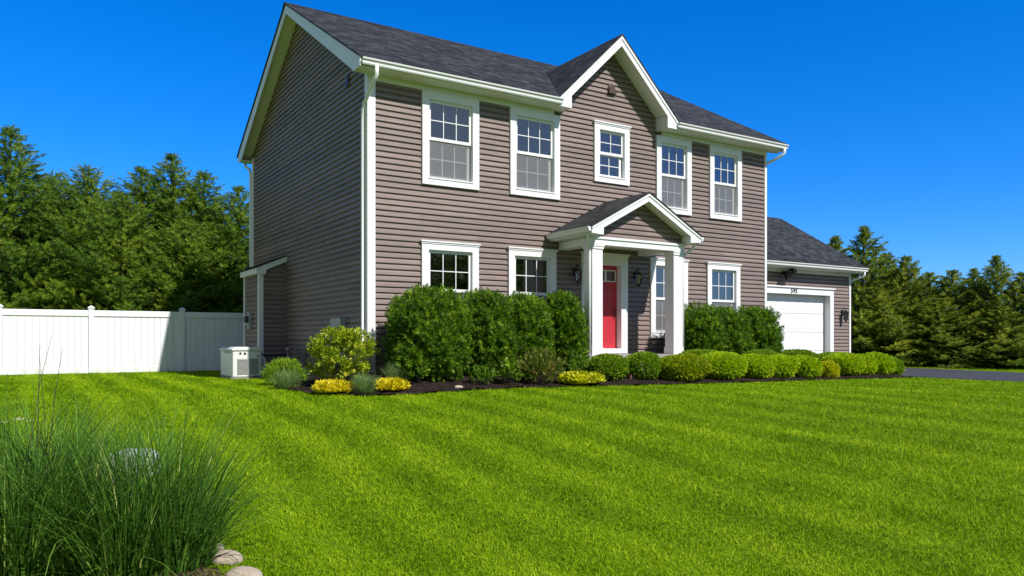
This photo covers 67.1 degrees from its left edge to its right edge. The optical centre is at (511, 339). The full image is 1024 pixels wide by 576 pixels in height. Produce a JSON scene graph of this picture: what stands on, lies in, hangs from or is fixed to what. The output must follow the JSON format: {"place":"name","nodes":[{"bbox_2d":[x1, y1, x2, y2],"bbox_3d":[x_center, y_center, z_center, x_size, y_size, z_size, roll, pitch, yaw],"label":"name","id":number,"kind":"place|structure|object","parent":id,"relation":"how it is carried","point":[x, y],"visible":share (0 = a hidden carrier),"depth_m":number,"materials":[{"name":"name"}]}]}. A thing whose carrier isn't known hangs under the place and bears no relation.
{"place":"outdoors","nodes":[
{"label":"outdoors","id":0,"kind":"place"},
{"bbox_2d":[0,366,1023,575],"bbox_3d":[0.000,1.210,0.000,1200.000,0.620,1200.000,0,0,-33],"label":"lawn","id":1,"kind":"structure","parent":0,"point":[604,505],"depth_m":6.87,"materials":[{"name":"green plant"}]},
{"bbox_2d":[27,336,51,476],"bbox_3d":[-3.043,0.730,4.949,0.165,1.500,0.010,0,0,-39],"label":"grass stalk","id":2,"kind":"object","parent":1,"relation":"on","point":[35,411],"depth_m":4.94,"materials":[{"name":"green plant"}]},
{"bbox_2d":[1,169,86,302],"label":"spruce tree","id":3,"kind":"object","parent":1,"relation":"on","point":[55,183],"visible":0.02,"depth_m":26.69,"materials":[{"name":"green plant"}]},
{"bbox_2d":[0,212,96,361],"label":"spruce tree","id":4,"kind":"object","parent":1,"relation":"on","point":[4,278],"visible":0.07,"depth_m":24.14,"materials":[{"name":"green plant"}]},
{"bbox_2d":[48,348,62,465],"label":"grass stalk","id":5,"kind":"object","parent":1,"relation":"on","point":[53,408],"depth_m":5.03,"materials":[{"name":"green plant"}]},
{"bbox_2d":[0,124,113,358],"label":"spruce tree","id":6,"kind":"object","parent":1,"relation":"on","point":[11,189],"visible":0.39,"depth_m":23.89,"materials":[{"name":"green plant"}]},
{"bbox_2d":[0,162,158,366],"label":"spruce tree","id":7,"kind":"object","parent":1,"relation":"on","point":[91,189],"visible":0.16,"depth_m":25.14,"materials":[{"name":"green plant"}]},
{"bbox_2d":[2,165,185,367],"bbox_3d":[-12.761,-2.390,26.133,7.726,7.130,7.976,0,0,14],"label":"spruce tree","id":8,"kind":"object","parent":1,"relation":"on","point":[138,187],"visible":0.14,"depth_m":25.97,"materials":[{"name":"green plant"}]},
{"bbox_2d":[2,191,196,367],"bbox_3d":[-12.631,-1.841,24.955,7.293,5.899,6.674,0,0,-2],"label":"spruce tree","id":9,"kind":"object","parent":1,"relation":"on","point":[120,239],"visible":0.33,"depth_m":23.81,"materials":[{"name":"green plant"}]},
{"bbox_2d":[0,371,216,521],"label":"ornamental grass","id":10,"kind":"object","parent":1,"relation":"on","point":[42,430],"depth_m":5.57,"materials":[{"name":"green plant"}]},
{"bbox_2d":[0,304,242,374],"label":"white fence","id":11,"kind":"object","parent":1,"relation":"on","point":[91,339],"visible":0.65,"depth_m":20.47,"materials":[{"name":"plastic"}]},
{"bbox_2d":[26,564,226,575],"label":"grass bed","id":12,"kind":"object","parent":1,"relation":"on","point":[201,571],"visible":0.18,"depth_m":4.88,"materials":[{"name":"brown soil"}]},
{"bbox_2d":[36,353,39,554],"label":"grass stalk","id":13,"kind":"object","parent":12,"relation":"on","point":[37,420],"depth_m":4.81,"materials":[{"name":"green plant"}]},
{"bbox_2d":[40,364,47,482],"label":"grass stalk","id":14,"kind":"object","parent":12,"relation":"on","point":[44,419],"depth_m":4.84,"materials":[{"name":"green plant"}]},
{"bbox_2d":[0,385,229,575],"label":"ornamental grass","id":15,"kind":"object","parent":12,"relation":"on","point":[10,566],"depth_m":4.57,"materials":[{"name":"green plant"}]},
{"bbox_2d":[0,388,244,575],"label":"ornamental grass","id":16,"kind":"object","parent":12,"relation":"on","point":[63,568],"depth_m":4.70,"materials":[{"name":"green plant"}]},
{"bbox_2d":[1,388,306,575],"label":"ornamental grass","id":17,"kind":"object","parent":12,"relation":"on","point":[109,546],"depth_m":4.65,"materials":[{"name":"green plant"}]},
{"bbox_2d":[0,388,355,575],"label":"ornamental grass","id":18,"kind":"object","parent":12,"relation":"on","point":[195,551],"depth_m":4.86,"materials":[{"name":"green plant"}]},
{"bbox_2d":[103,448,158,487],"bbox_3d":[-3.024,1.206,6.150,0.380,0.640,0.310,0,0,-7],"label":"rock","id":19,"kind":"object","parent":1,"relation":"on","point":[134,457],"visible":0.06,"depth_m":6.03,"materials":[{"name":"stone"}]},
{"bbox_2d":[98,153,214,309],"bbox_3d":[-12.226,-2.681,27.156,7.882,7.751,7.636,0,0,33],"label":"spruce tree","id":20,"kind":"object","parent":1,"relation":"on","point":[173,175],"visible":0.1,"depth_m":26.46,"materials":[{"name":"green plant"}]},
{"bbox_2d":[104,218,242,312],"bbox_3d":[-10.749,-1.436,25.259,7.369,5.043,6.744,0,0,12],"label":"spruce tree","id":21,"kind":"object","parent":1,"relation":"on","point":[168,283],"visible":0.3,"depth_m":24.31,"materials":[{"name":"green plant"}]},
{"bbox_2d":[116,169,248,311],"bbox_3d":[-11.090,-2.391,27.222,7.850,7.074,7.140,0,0,41],"label":"spruce tree","id":22,"kind":"object","parent":1,"relation":"on","point":[203,176],"visible":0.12,"depth_m":26.29,"materials":[{"name":"green plant"}]},
{"bbox_2d":[146,228,248,312],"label":"spruce tree","id":23,"kind":"object","parent":1,"relation":"on","point":[224,304],"visible":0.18,"depth_m":24.68,"materials":[{"name":"green plant"}]},
{"bbox_2d":[152,185,248,311],"bbox_3d":[-9.380,-2.077,26.850,7.322,6.463,7.558,0,0,6],"label":"spruce tree","id":24,"kind":"object","parent":1,"relation":"on","point":[240,216],"visible":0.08,"depth_m":25.73,"materials":[{"name":"green plant"}]},
{"bbox_2d":[211,549,242,566],"bbox_3d":[-1.889,1.462,5.117,0.212,0.125,0.150,0,0,4],"label":"edging stone","id":25,"kind":"object","parent":1,"relation":"on","point":[237,556],"visible":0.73,"depth_m":5.07,"materials":[{"name":"beige stone"}]},
{"bbox_2d":[218,346,265,378],"bbox_3d":[-6.285,0.573,18.010,0.803,0.795,1.300,0,0,-33],"label":"standby generator","id":26,"kind":"object","parent":1,"relation":"on","point":[240,362],"visible":0.98,"depth_m":17.51,"materials":[{"name":"metal"}]},
{"bbox_2d":[225,566,262,575],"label":"edging stone","id":27,"kind":"object","parent":1,"relation":"on","point":[246,570],"visible":1,"depth_m":4.77,"materials":[{"name":"beige stone"}]},
{"bbox_2d":[236,2,868,377],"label":"house","id":28,"kind":"structure","parent":1,"relation":"on","point":[616,190],"depth_m":17.44,"materials":[{"name":"plastic"}]},
{"bbox_2d":[420,90,478,191],"bbox_3d":[-1.262,-4.011,15.719,1.328,1.877,0.168,0,0,-33],"label":"window","id":29,"kind":"structure","parent":28,"relation":"in","point":[450,123],"depth_m":15.73,"materials":[{"name":"plastic"}]},
{"bbox_2d":[420,240,480,298],"bbox_3d":[-1.267,-0.992,15.706,1.360,1.957,0.184,0,0,-33],"label":"window","id":30,"kind":"structure","parent":28,"relation":"in","point":[455,265],"depth_m":15.72,"materials":[{"name":"plastic"}]},
{"bbox_2d":[507,246,557,300],"bbox_3d":[0.427,-1.000,16.789,1.300,1.940,0.184,0,0,-33],"label":"window","id":31,"kind":"structure","parent":28,"relation":"in","point":[530,270],"depth_m":16.80,"materials":[{"name":"plastic"}]},
{"bbox_2d":[508,107,559,200],"bbox_3d":[0.482,-4.011,16.833,1.328,1.877,0.168,0,0,-33],"label":"window","id":32,"kind":"structure","parent":28,"relation":"in","point":[534,137],"depth_m":16.86,"materials":[{"name":"plastic"}]},
{"bbox_2d":[603,266,616,347],"bbox_3d":[2.056,-0.752,17.954,0.996,1.931,0.115,0,0,-33],"label":"front door","id":33,"kind":"structure","parent":28,"relation":"in","point":[609,272],"depth_m":18.11,"materials":[{"name":"red paint"}]},
{"bbox_2d":[592,120,631,185],"bbox_3d":[2.302,-4.306,17.987,1.110,1.407,0.184,0,0,-33],"label":"window","id":34,"kind":"structure","parent":28,"relation":"in","point":[611,141],"depth_m":18.01,"materials":[{"name":"plastic"}]},
{"bbox_2d":[649,257,689,337],"bbox_3d":[3.836,-1.000,18.967,1.290,1.940,0.184,0,0,-33],"label":"window","id":35,"kind":"structure","parent":28,"relation":"in","point":[657,265],"depth_m":18.81,"materials":[{"name":"plastic"}]},
{"bbox_2d":[655,135,691,216],"bbox_3d":[3.966,-4.011,19.060,1.198,1.877,0.168,0,0,-33],"label":"window","id":36,"kind":"structure","parent":28,"relation":"in","point":[673,157],"depth_m":19.11,"materials":[{"name":"plastic"}]},
{"bbox_2d":[705,262,741,311],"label":"window","id":37,"kind":"structure","parent":28,"relation":"in","point":[723,279],"depth_m":20.04,"materials":[{"name":"plastic"}]},
{"bbox_2d":[708,145,741,222],"bbox_3d":[5.512,-4.011,20.048,1.208,1.877,0.168,0,0,-33],"label":"window","id":38,"kind":"structure","parent":28,"relation":"in","point":[725,164],"depth_m":20.09,"materials":[{"name":"plastic"}]},
{"bbox_2d":[767,293,823,353],"bbox_3d":[8.562,-0.225,24.088,3.668,2.350,0.075,0,0,-33],"label":"garage door","id":39,"kind":"structure","parent":28,"relation":"in","point":[802,317],"depth_m":24.40,"materials":[{"name":"white metal"}]},
{"bbox_2d":[271,368,914,394],"bbox_3d":[2.527,0.784,16.999,14.905,0.320,4.922,0,0,-21],"label":"mulch bed","id":40,"kind":"object","parent":1,"relation":"on","point":[423,386],"visible":0.32,"depth_m":14.56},
{"bbox_2d":[259,356,309,384],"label":"juniper","id":41,"kind":"object","parent":40,"relation":"on","point":[288,362],"visible":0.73,"depth_m":14.82,"materials":[{"name":"green plant"}]},
{"bbox_2d":[267,367,302,388],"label":"fescue tuft","id":42,"kind":"object","parent":40,"relation":"on","point":[286,381],"visible":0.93,"depth_m":13.67,"materials":[{"name":"green plant"}]},
{"bbox_2d":[311,378,353,392],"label":"yellow plant","id":43,"kind":"object","parent":40,"relation":"on","point":[330,385],"visible":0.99,"depth_m":12.60,"materials":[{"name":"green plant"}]},
{"bbox_2d":[305,325,380,379],"bbox_3d":[-3.061,0.283,14.042,1.319,1.086,1.305,0,0,-33],"label":"variegated shrub","id":44,"kind":"object","parent":40,"relation":"on","point":[344,337],"visible":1,"depth_m":13.77,"materials":[{"name":"green plant"}]},
{"bbox_2d":[350,372,381,393],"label":"fescue tuft","id":45,"kind":"object","parent":40,"relation":"on","point":[362,384],"visible":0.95,"depth_m":12.65,"materials":[{"name":"green plant"}]},
{"bbox_2d":[374,377,410,390],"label":"yellow plant","id":46,"kind":"object","parent":40,"relation":"on","point":[393,383],"visible":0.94,"depth_m":12.87,"materials":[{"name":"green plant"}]},
{"bbox_2d":[380,362,408,379],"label":"fescue tuft","id":47,"kind":"object","parent":40,"relation":"on","point":[395,372],"visible":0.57,"depth_m":13.56,"materials":[{"name":"green plant"}]},
{"bbox_2d":[396,346,436,382],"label":"border plant","id":48,"kind":"object","parent":40,"relation":"on","point":[407,366],"visible":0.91,"depth_m":13.56,"materials":[{"name":"green plant"}]},
{"bbox_2d":[379,283,474,381],"bbox_3d":[-1.536,-0.080,14.341,1.756,1.932,1.678,0,0,-33],"label":"hedge shrub","id":49,"kind":"object","parent":40,"relation":"on","point":[434,322],"visible":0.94,"depth_m":13.89,"materials":[{"name":"green plant"}]},
{"bbox_2d":[467,362,499,384],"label":"border plant","id":50,"kind":"object","parent":40,"relation":"on","point":[481,370],"visible":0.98,"depth_m":14.07,"materials":[{"name":"green plant"}]},
{"bbox_2d":[458,286,522,376],"bbox_3d":[-0.518,-0.113,15.110,1.310,1.872,1.572,0,0,-33],"label":"hedge shrub","id":51,"kind":"object","parent":40,"relation":"on","point":[495,339],"visible":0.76,"depth_m":14.68,"materials":[{"name":"green plant"}]},
{"bbox_2d":[496,355,525,387],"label":"border plant","id":52,"kind":"object","parent":40,"relation":"on","point":[507,370],"visible":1,"depth_m":14.33,"materials":[{"name":"green plant"}]},
{"bbox_2d":[499,290,556,374],"bbox_3d":[0.196,-0.108,15.592,1.246,1.763,1.502,0,0,-33],"label":"hedge shrub","id":53,"kind":"object","parent":40,"relation":"on","point":[533,320],"visible":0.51,"depth_m":15.13,"materials":[{"name":"green plant"}]},
{"bbox_2d":[517,347,565,383],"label":"border plant","id":54,"kind":"object","parent":40,"relation":"on","point":[543,358],"visible":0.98,"depth_m":14.52,"materials":[{"name":"green plant"}]},
{"bbox_2d":[543,289,590,370],"bbox_3d":[1.048,-0.162,16.025,1.020,1.791,1.259,0,0,-33],"label":"hedge shrub","id":55,"kind":"object","parent":40,"relation":"on","point":[568,318],"visible":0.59,"depth_m":15.66,"materials":[{"name":"green plant"}]},
{"bbox_2d":[565,348,589,371],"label":"border plant","id":56,"kind":"object","parent":40,"relation":"on","point":[578,364],"visible":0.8,"depth_m":15.27,"materials":[{"name":"green plant"}]},
{"bbox_2d":[556,370,606,384],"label":"yellow plant","id":57,"kind":"object","parent":40,"relation":"on","point":[575,377],"visible":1,"depth_m":14.48,"materials":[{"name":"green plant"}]},
{"bbox_2d":[584,353,629,380],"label":"globe bush","id":58,"kind":"object","parent":40,"relation":"on","point":[602,363],"visible":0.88,"depth_m":15.22,"materials":[{"name":"green plant"}]},
{"bbox_2d":[625,351,662,379],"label":"globe bush","id":59,"kind":"object","parent":40,"relation":"on","point":[651,364],"visible":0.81,"depth_m":15.47,"materials":[{"name":"green plant"}]},
{"bbox_2d":[658,353,712,381],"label":"globe bush","id":60,"kind":"object","parent":40,"relation":"on","point":[690,367],"visible":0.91,"depth_m":15.51,"materials":[{"name":"green plant"}]},
{"bbox_2d":[664,300,729,351],"bbox_3d":[4.345,-0.077,18.227,1.393,1.690,1.469,0,0,-33],"label":"hedge shrub","id":61,"kind":"object","parent":40,"relation":"on","point":[699,323],"visible":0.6,"depth_m":17.79,"materials":[{"name":"green plant"}]},
{"bbox_2d":[679,349,719,355],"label":"globe bush","id":62,"kind":"object","parent":40,"relation":"on","point":[699,352],"visible":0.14,"depth_m":17.25,"materials":[{"name":"green plant"}]},
{"bbox_2d":[701,351,747,379],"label":"globe bush","id":63,"kind":"object","parent":40,"relation":"on","point":[728,365],"visible":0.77,"depth_m":15.99,"materials":[{"name":"green plant"}]},
{"bbox_2d":[714,305,758,354],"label":"hedge shrub","id":64,"kind":"object","parent":40,"relation":"on","point":[738,330],"visible":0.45,"depth_m":18.34,"materials":[{"name":"green plant"}]},
{"bbox_2d":[733,305,784,353],"bbox_3d":[6.080,-0.052,19.257,1.322,1.660,1.501,0,0,-33],"label":"hedge shrub","id":65,"kind":"object","parent":40,"relation":"on","point":[766,332],"visible":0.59,"depth_m":18.83,"materials":[{"name":"green plant"}]},
{"bbox_2d":[741,353,776,378],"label":"globe bush","id":66,"kind":"object","parent":40,"relation":"on","point":[757,363],"visible":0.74,"depth_m":16.46,"materials":[{"name":"green plant"}]},
{"bbox_2d":[746,348,777,354],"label":"globe bush","id":67,"kind":"object","parent":40,"relation":"on","point":[761,351],"visible":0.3,"depth_m":18.16,"materials":[{"name":"green plant"}]},
{"bbox_2d":[763,354,800,377],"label":"globe bush","id":68,"kind":"object","parent":40,"relation":"on","point":[787,366],"visible":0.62,"depth_m":16.77,"materials":[{"name":"green plant"}]},
{"bbox_2d":[781,349,819,364],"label":"globe bush","id":69,"kind":"object","parent":40,"relation":"on","point":[791,352],"visible":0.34,"depth_m":18.83,"materials":[{"name":"green plant"}]},
{"bbox_2d":[792,354,824,377],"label":"globe bush","id":70,"kind":"object","parent":40,"relation":"on","point":[809,367],"visible":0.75,"depth_m":17.02,"materials":[{"name":"green plant"}]},
{"bbox_2d":[813,360,840,379],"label":"globe bush","id":71,"kind":"object","parent":40,"relation":"on","point":[832,368],"visible":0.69,"depth_m":17.21,"materials":[{"name":"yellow plant"}]},
{"bbox_2d":[819,352,835,360],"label":"globe bush","id":72,"kind":"object","parent":40,"relation":"on","point":[823,354],"visible":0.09,"depth_m":19.31,"materials":[{"name":"green plant"}]},
{"bbox_2d":[821,352,866,375],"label":"globe bush","id":73,"kind":"object","parent":40,"relation":"on","point":[845,361],"visible":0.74,"depth_m":17.65,"materials":[{"name":"green plant"}]},
{"bbox_2d":[853,353,878,374],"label":"globe bush","id":74,"kind":"object","parent":40,"relation":"on","point":[870,362],"visible":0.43,"depth_m":18.03,"materials":[{"name":"green plant"}]},
{"bbox_2d":[866,352,897,374],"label":"globe bush","id":75,"kind":"object","parent":40,"relation":"on","point":[889,364],"visible":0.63,"depth_m":18.34,"materials":[{"name":"green plant"}]},
{"bbox_2d":[881,356,904,374],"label":"globe bush","id":76,"kind":"object","parent":40,"relation":"on","point":[900,370],"visible":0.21,"depth_m":18.68,"materials":[{"name":"green plant"}]},
{"bbox_2d":[827,235,859,303],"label":"pine tree","id":77,"kind":"object","parent":1,"relation":"on","point":[837,241],"visible":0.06,"depth_m":31.90,"materials":[{"name":"green plant"}]},
{"bbox_2d":[846,225,921,355],"bbox_3d":[13.272,-1.549,28.857,4.247,5.523,4.925,0,0,40],"label":"pine tree","id":78,"kind":"object","parent":1,"relation":"on","point":[864,236],"visible":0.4,"depth_m":28.27,"materials":[{"name":"green plant"}]},
{"bbox_2d":[851,251,925,353],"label":"pine tree","id":79,"kind":"object","parent":1,"relation":"on","point":[893,264],"visible":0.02,"depth_m":29.19,"materials":[{"name":"green plant"}]},
{"bbox_2d":[851,286,941,366],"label":"pine tree","id":80,"kind":"object","parent":1,"relation":"on","point":[873,312],"visible":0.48,"depth_m":27.17,"materials":[{"name":"green plant"}]},
{"bbox_2d":[863,255,948,363],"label":"pine tree","id":81,"kind":"object","parent":1,"relation":"on","point":[918,284],"visible":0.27,"depth_m":28.04,"materials":[{"name":"green plant"}]},
{"bbox_2d":[901,272,989,365],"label":"pine tree","id":82,"kind":"object","parent":1,"relation":"on","point":[933,278],"visible":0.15,"depth_m":27.87,"materials":[{"name":"green plant"}]},
{"bbox_2d":[883,298,1017,368],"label":"pine tree","id":83,"kind":"object","parent":1,"relation":"on","point":[935,310],"visible":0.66,"depth_m":26.59,"materials":[{"name":"green plant"}]},
{"bbox_2d":[898,269,1009,366],"bbox_3d":[15.832,-0.700,28.021,4.170,3.696,4.154,0,0,29],"label":"pine tree","id":84,"kind":"object","parent":1,"relation":"on","point":[952,286],"visible":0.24,"depth_m":27.49,"materials":[{"name":"green plant"}]},
{"bbox_2d":[927,305,1023,368],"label":"pine tree","id":85,"kind":"object","parent":1,"relation":"on","point":[1002,361],"visible":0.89,"depth_m":25.62,"materials":[{"name":"green plant"}]},
{"bbox_2d":[949,268,1001,350],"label":"pine tree","id":86,"kind":"object","parent":1,"relation":"on","point":[975,271],"visible":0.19,"depth_m":27.82,"materials":[{"name":"green plant"}]},
{"bbox_2d":[959,255,1023,364],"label":"pine tree","id":87,"kind":"object","parent":1,"relation":"on","point":[1002,276],"visible":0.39,"depth_m":26.73,"materials":[{"name":"green plant"}]},
{"bbox_2d":[974,271,1023,367],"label":"pine tree","id":88,"kind":"object","parent":1,"relation":"on","point":[1017,291],"visible":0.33,"depth_m":26.27,"materials":[{"name":"green plant"}]},
{"bbox_2d":[0,0,1023,310],"label":"sky","id":89,"kind":"structure","parent":0,"point":[902,120],"materials":[{"name":"blue"}]},
{"bbox_2d":[625,373,679,378],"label":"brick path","id":90,"kind":"structure","parent":0,"point":[630,376],"depth_m":15.48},
{"bbox_2d":[902,368,1023,381],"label":"driveway","id":91,"kind":"structure","parent":0,"point":[967,374],"depth_m":21.09,"materials":[{"name":"grey asphalt"}]}
]}

